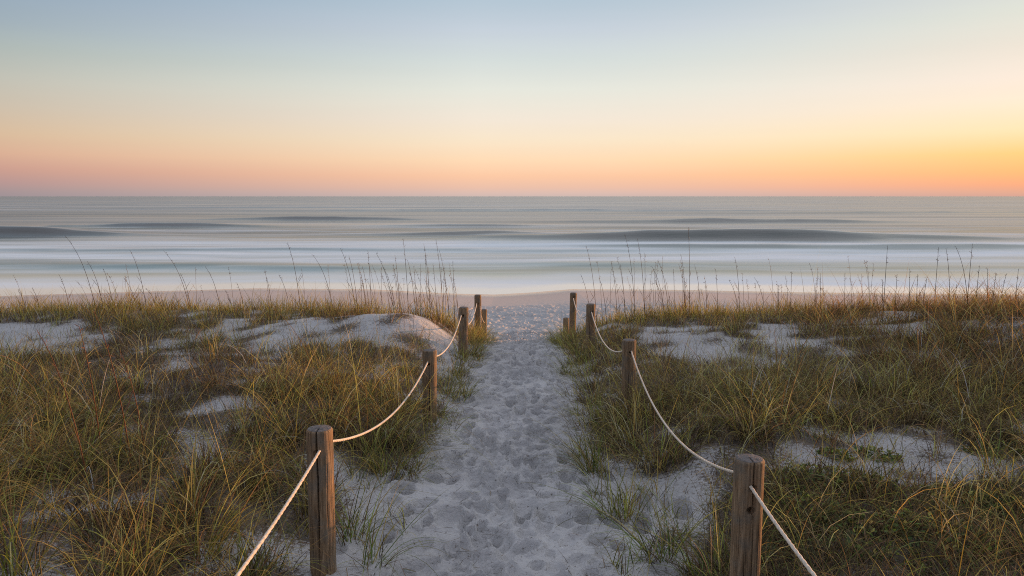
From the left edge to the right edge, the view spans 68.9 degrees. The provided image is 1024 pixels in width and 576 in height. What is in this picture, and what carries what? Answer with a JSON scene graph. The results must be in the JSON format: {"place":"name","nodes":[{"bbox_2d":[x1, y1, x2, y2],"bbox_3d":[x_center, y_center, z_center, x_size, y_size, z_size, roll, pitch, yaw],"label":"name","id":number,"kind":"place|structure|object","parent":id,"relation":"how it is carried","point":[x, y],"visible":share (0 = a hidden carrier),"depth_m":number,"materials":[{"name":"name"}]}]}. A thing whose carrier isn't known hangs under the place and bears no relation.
{"place":"outdoors","nodes":[
{"label":"outdoors","id":0,"kind":"place"},
{"bbox_2d":[0,282,521,575],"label":"dune grass","id":1,"kind":"structure","parent":0,"point":[339,420],"depth_m":7.17,"materials":[{"name":"green plant"}]},
{"bbox_2d":[0,288,1023,575],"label":"ground","id":2,"kind":"structure","parent":0,"point":[512,454],"depth_m":7.15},
{"bbox_2d":[0,425,115,575],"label":"grass tuft","id":3,"kind":"object","parent":2,"relation":"on","point":[10,563],"visible":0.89,"depth_m":4.22,"materials":[{"name":"green plant"}]},
{"bbox_2d":[36,329,88,488],"bbox_3d":[-3.480,0.958,5.781,0.362,1.279,0.103,3,8,21],"label":"sea oat stalk","id":4,"kind":"object","parent":2,"relation":"on","point":[69,406],"visible":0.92,"depth_m":5.77,"materials":[{"name":"brown plant"}]},
{"bbox_2d":[65,237,94,302],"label":"sea oat stalk","id":5,"kind":"object","parent":2,"relation":"on","point":[85,272],"visible":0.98,"depth_m":15.25,"materials":[{"name":"brown plant"}]},
{"bbox_2d":[75,324,107,456],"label":"sea oat stalk","id":6,"kind":"object","parent":2,"relation":"on","point":[92,391],"visible":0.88,"depth_m":6.37,"materials":[{"name":"brown plant"}]},
{"bbox_2d":[94,312,136,474],"bbox_3d":[-3.250,0.878,6.185,0.286,1.399,0.161,-5,8,-33],"label":"sea oat stalk","id":7,"kind":"object","parent":2,"relation":"on","point":[109,355],"visible":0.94,"depth_m":6.16,"materials":[{"name":"brown plant"}]},
{"bbox_2d":[25,436,212,575],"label":"grass tuft","id":8,"kind":"object","parent":2,"relation":"on","point":[134,544],"visible":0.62,"depth_m":4.32,"materials":[{"name":"green plant"}]},
{"bbox_2d":[120,351,146,463],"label":"sea oat stalk","id":9,"kind":"object","parent":2,"relation":"on","point":[136,405],"visible":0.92,"depth_m":6.60,"materials":[{"name":"brown plant"}]},
{"bbox_2d":[131,253,145,303],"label":"sea oat stalk","id":10,"kind":"object","parent":2,"relation":"on","point":[141,282],"visible":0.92,"depth_m":15.67,"materials":[{"name":"brown plant"}]},
{"bbox_2d":[100,400,307,572],"bbox_3d":[-1.840,1.330,4.688,1.408,1.009,1.335,-6,9,-38],"label":"grass tuft","id":11,"kind":"object","parent":2,"relation":"on","point":[218,537],"visible":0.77,"depth_m":4.71,"materials":[{"name":"green plant"}]},
{"bbox_2d":[0,276,515,345],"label":"ridge grass","id":12,"kind":"structure","parent":2,"relation":"on","point":[74,307],"depth_m":15.13,"materials":[{"name":"green plant"}]},
{"bbox_2d":[203,515,314,575],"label":"grass tuft","id":13,"kind":"object","parent":2,"relation":"on","point":[245,551],"visible":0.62,"depth_m":4.56,"materials":[{"name":"green plant"}]},
{"bbox_2d":[288,245,302,309],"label":"sea oat stalk","id":14,"kind":"object","parent":2,"relation":"on","point":[296,279],"visible":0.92,"depth_m":15.12,"materials":[{"name":"brown plant"}]},
{"bbox_2d":[306,425,336,575],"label":"rope post","id":15,"kind":"object","parent":2,"relation":"on","point":[321,498],"visible":0.98,"depth_m":4.62,"materials":[{"name":"brown wood"}]},
{"bbox_2d":[298,446,410,546],"bbox_3d":[-1.031,1.479,5.240,1.051,0.708,1.037,6,9,42],"label":"grass tuft","id":16,"kind":"object","parent":2,"relation":"on","point":[351,531],"visible":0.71,"depth_m":5.30,"materials":[{"name":"green plant"}]},
{"bbox_2d":[270,473,452,575],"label":"grass tuft","id":17,"kind":"object","parent":2,"relation":"on","point":[375,556],"visible":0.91,"depth_m":4.88,"materials":[{"name":"green plant"}]},
{"bbox_2d":[377,253,397,307],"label":"sea oat stalk","id":18,"kind":"object","parent":2,"relation":"on","point":[388,283],"visible":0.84,"depth_m":15.52,"materials":[{"name":"brown plant"}]},
{"bbox_2d":[340,414,442,477],"bbox_3d":[-1.170,1.390,6.573,1.094,0.640,1.018,0,7,0],"label":"grass tuft","id":19,"kind":"object","parent":2,"relation":"on","point":[386,467],"visible":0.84,"depth_m":6.65,"materials":[{"name":"green plant"}]},
{"bbox_2d":[385,444,453,481],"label":"grass tuft","id":20,"kind":"object","parent":2,"relation":"on","point":[414,463],"visible":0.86,"depth_m":6.75,"materials":[{"name":"green plant"}]},
{"bbox_2d":[418,264,420,306],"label":"sea oat stalk","id":21,"kind":"object","parent":2,"relation":"on","point":[420,280],"visible":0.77,"depth_m":16.19,"materials":[{"name":"brown plant"}]},
{"bbox_2d":[424,248,430,317],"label":"sea oat stalk","id":22,"kind":"object","parent":2,"relation":"on","point":[428,284],"visible":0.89,"depth_m":15.28,"materials":[{"name":"brown plant"}]},
{"bbox_2d":[423,348,436,422],"bbox_3d":[-0.939,1.327,8.525,0.161,1.276,0.161,1,7,2],"label":"rope post","id":23,"kind":"object","parent":2,"relation":"on","point":[430,358],"visible":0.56,"depth_m":8.43,"materials":[{"name":"brown wood"}]},
{"bbox_2d":[437,363,480,401],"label":"grass tuft","id":24,"kind":"object","parent":2,"relation":"on","point":[454,394],"visible":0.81,"depth_m":9.77,"materials":[{"name":"green plant"}]},
{"bbox_2d":[458,306,468,355],"bbox_3d":[-0.827,0.951,12.610,0.160,1.278,0.160,2,7,0],"label":"rope post","id":25,"kind":"object","parent":2,"relation":"on","point":[463,328],"visible":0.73,"depth_m":12.52,"materials":[{"name":"brown wood"}]},
{"bbox_2d":[235,303,484,575],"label":"rope","id":26,"kind":"object","parent":25,"relation":"attached to","point":[253,553],"visible":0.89,"depth_m":4.25,"materials":[{"name":"beige fabric"}]},
{"bbox_2d":[474,294,481,330],"bbox_3d":[-0.784,0.884,17.236,0.162,1.472,0.161,0,7,2],"label":"rope post","id":27,"kind":"object","parent":2,"relation":"on","point":[477,297],"visible":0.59,"depth_m":17.13,"materials":[{"name":"brown wood"}]},
{"bbox_2d":[481,309,486,332],"bbox_3d":[-0.702,1.095,18.673,0.141,1.147,0.141,1,7,2],"label":"rope post","id":28,"kind":"object","parent":2,"relation":"on","point":[484,313],"visible":0.51,"depth_m":18.58,"materials":[{"name":"brown wood"}]},
{"bbox_2d":[3,316,1022,575],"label":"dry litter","id":29,"kind":"object","parent":2,"relation":"on","point":[479,454],"visible":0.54,"depth_m":6.23,"materials":[{"name":"brown plant"}]},
{"bbox_2d":[563,317,568,333],"bbox_3d":[1.365,1.198,18.887,0.152,0.908,0.150,0,7,2],"label":"rope post","id":30,"kind":"object","parent":2,"relation":"on","point":[565,322],"visible":0.37,"depth_m":18.79,"materials":[{"name":"brown wood"}]},
{"bbox_2d":[511,418,628,476],"bbox_3d":[0.580,1.387,6.689,1.120,0.779,1.149,2,7,15],"label":"grass tuft","id":31,"kind":"object","parent":2,"relation":"on","point":[592,466],"visible":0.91,"depth_m":6.73,"materials":[{"name":"green plant"}]},
{"bbox_2d":[569,292,576,334],"bbox_3d":[1.417,0.850,17.434,0.162,1.499,0.161,1,7,-2],"label":"rope post","id":32,"kind":"object","parent":2,"relation":"on","point":[572,319],"visible":0.63,"depth_m":17.33,"materials":[{"name":"brown wood"}]},
{"bbox_2d":[586,303,594,353],"bbox_3d":[1.384,0.929,13.212,0.161,1.316,0.161,0,7,-2],"label":"rope post","id":33,"kind":"object","parent":2,"relation":"on","point":[590,324],"visible":0.66,"depth_m":13.12,"materials":[{"name":"brown wood"}]},
{"bbox_2d":[573,298,816,575],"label":"rope","id":34,"kind":"object","parent":33,"relation":"attached to","point":[793,548],"visible":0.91,"depth_m":4.33,"materials":[{"name":"beige fabric"}]},
{"bbox_2d":[586,247,598,321],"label":"sea oat stalk","id":35,"kind":"object","parent":2,"relation":"on","point":[594,291],"visible":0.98,"depth_m":15.54,"materials":[{"name":"brown plant"}]},
{"bbox_2d":[538,442,651,533],"bbox_3d":[0.687,1.507,5.828,1.364,0.745,0.990,-7,10,-44],"label":"grass tuft","id":36,"kind":"object","parent":2,"relation":"on","point":[610,512],"visible":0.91,"depth_m":5.79,"materials":[{"name":"green plant"}]},
{"bbox_2d":[575,354,618,371],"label":"grass tuft","id":37,"kind":"object","parent":2,"relation":"on","point":[591,365],"visible":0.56,"depth_m":11.54,"materials":[{"name":"green plant"}]},
{"bbox_2d":[593,466,658,528],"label":"grass tuft","id":38,"kind":"object","parent":2,"relation":"on","point":[627,508],"visible":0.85,"depth_m":5.68,"materials":[{"name":"green plant"}]},
{"bbox_2d":[526,478,730,575],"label":"grass tuft","id":39,"kind":"object","parent":2,"relation":"on","point":[656,538],"visible":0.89,"depth_m":4.99,"materials":[{"name":"green plant"}]},
{"bbox_2d":[621,339,635,412],"bbox_3d":[1.373,1.258,8.819,0.162,1.326,0.162,0,7,-2],"label":"rope post","id":40,"kind":"object","parent":2,"relation":"on","point":[628,365],"visible":0.51,"depth_m":8.72,"materials":[{"name":"brown wood"}]},
{"bbox_2d":[625,236,634,310],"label":"sea oat stalk","id":41,"kind":"object","parent":2,"relation":"on","point":[632,278],"visible":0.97,"depth_m":15.40,"materials":[{"name":"brown plant"}]},
{"bbox_2d":[637,239,647,312],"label":"sea oat stalk","id":42,"kind":"object","parent":2,"relation":"on","point":[645,279],"visible":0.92,"depth_m":15.80,"materials":[{"name":"brown plant"}]},
{"bbox_2d":[596,376,736,484],"bbox_3d":[1.380,1.357,6.642,1.308,0.976,1.613,0,7,0],"label":"grass tuft","id":43,"kind":"object","parent":2,"relation":"on","point":[662,459],"visible":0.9,"depth_m":6.76,"materials":[{"name":"green plant"}]},
{"bbox_2d":[684,230,690,306],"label":"sea oat stalk","id":44,"kind":"object","parent":2,"relation":"on","point":[689,277],"visible":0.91,"depth_m":15.28,"materials":[{"name":"brown plant"}]},
{"bbox_2d":[626,469,823,575],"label":"grass tuft","id":45,"kind":"object","parent":2,"relation":"on","point":[698,559],"visible":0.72,"depth_m":4.64,"materials":[{"name":"green plant"}]},
{"bbox_2d":[729,454,764,575],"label":"rope post","id":46,"kind":"object","parent":2,"relation":"on","point":[746,524],"visible":0.99,"depth_m":4.02,"materials":[{"name":"brown wood"}]},
{"bbox_2d":[520,263,1022,347],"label":"ridge grass","id":47,"kind":"structure","parent":2,"relation":"on","point":[723,312],"depth_m":14.99,"materials":[{"name":"green plant"}]},
{"bbox_2d":[805,409,850,444],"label":"grass tuft","id":48,"kind":"object","parent":2,"relation":"on","point":[831,434],"visible":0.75,"depth_m":6.75,"materials":[{"name":"green plant"}]},
{"bbox_2d":[878,280,884,319],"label":"sea oat stalk","id":49,"kind":"object","parent":2,"relation":"on","point":[882,294],"visible":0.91,"depth_m":13.61,"materials":[{"name":"brown plant"}]},
{"bbox_2d":[876,246,887,323],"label":"sea oat stalk","id":50,"kind":"object","parent":2,"relation":"on","point":[884,290],"visible":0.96,"depth_m":12.90,"materials":[{"name":"brown plant"}]},
{"bbox_2d":[863,426,920,484],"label":"grass tuft","id":51,"kind":"object","parent":2,"relation":"on","point":[888,463],"visible":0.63,"depth_m":5.88,"materials":[{"name":"green plant"}]},
{"bbox_2d":[762,440,1023,565],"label":"ground vine","id":52,"kind":"object","parent":2,"relation":"on","point":[809,501],"visible":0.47,"depth_m":5.27,"materials":[{"name":"green plant"}]},
{"bbox_2d":[908,271,914,313],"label":"sea oat stalk","id":53,"kind":"object","parent":2,"relation":"on","point":[909,290],"visible":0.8,"depth_m":13.52,"materials":[{"name":"brown plant"}]},
{"bbox_2d":[915,275,923,319],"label":"sea oat stalk","id":54,"kind":"object","parent":2,"relation":"on","point":[916,295],"visible":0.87,"depth_m":12.91,"materials":[{"name":"brown plant"}]},
{"bbox_2d":[930,247,943,302],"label":"sea oat stalk","id":55,"kind":"object","parent":2,"relation":"on","point":[936,274],"visible":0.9,"depth_m":12.97,"materials":[{"name":"brown plant"}]},
{"bbox_2d":[946,251,958,306],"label":"sea oat stalk","id":56,"kind":"object","parent":2,"relation":"on","point":[949,281],"visible":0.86,"depth_m":13.39,"materials":[{"name":"brown plant"}]},
{"bbox_2d":[956,248,967,304],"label":"sea oat stalk","id":57,"kind":"object","parent":2,"relation":"on","point":[964,276],"visible":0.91,"depth_m":12.76,"materials":[{"name":"brown plant"}]},
{"bbox_2d":[968,244,977,292],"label":"sea oat stalk","id":58,"kind":"object","parent":2,"relation":"on","point":[971,273],"visible":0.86,"depth_m":12.95,"materials":[{"name":"brown plant"}]},
{"bbox_2d":[945,414,1022,467],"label":"grass tuft","id":59,"kind":"object","parent":2,"relation":"on","point":[993,453],"visible":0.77,"depth_m":6.47,"materials":[{"name":"green plant"}]},
{"bbox_2d":[0,196,1023,295],"bbox_3d":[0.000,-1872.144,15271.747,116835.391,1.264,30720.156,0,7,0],"label":"sea","id":60,"kind":"structure","parent":0,"point":[494,245],"depth_m":73.12,"materials":[{"name":"liquid"}]},
{"bbox_2d":[0,0,1023,195],"label":"sky","id":61,"kind":"structure","parent":0,"point":[98,97],"materials":[{"name":"blue"}]},
{"bbox_2d":[532,251,1023,575],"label":"dune grass","id":62,"kind":"structure","parent":0,"point":[771,397],"depth_m":7.52,"materials":[{"name":"green plant"}]}
]}

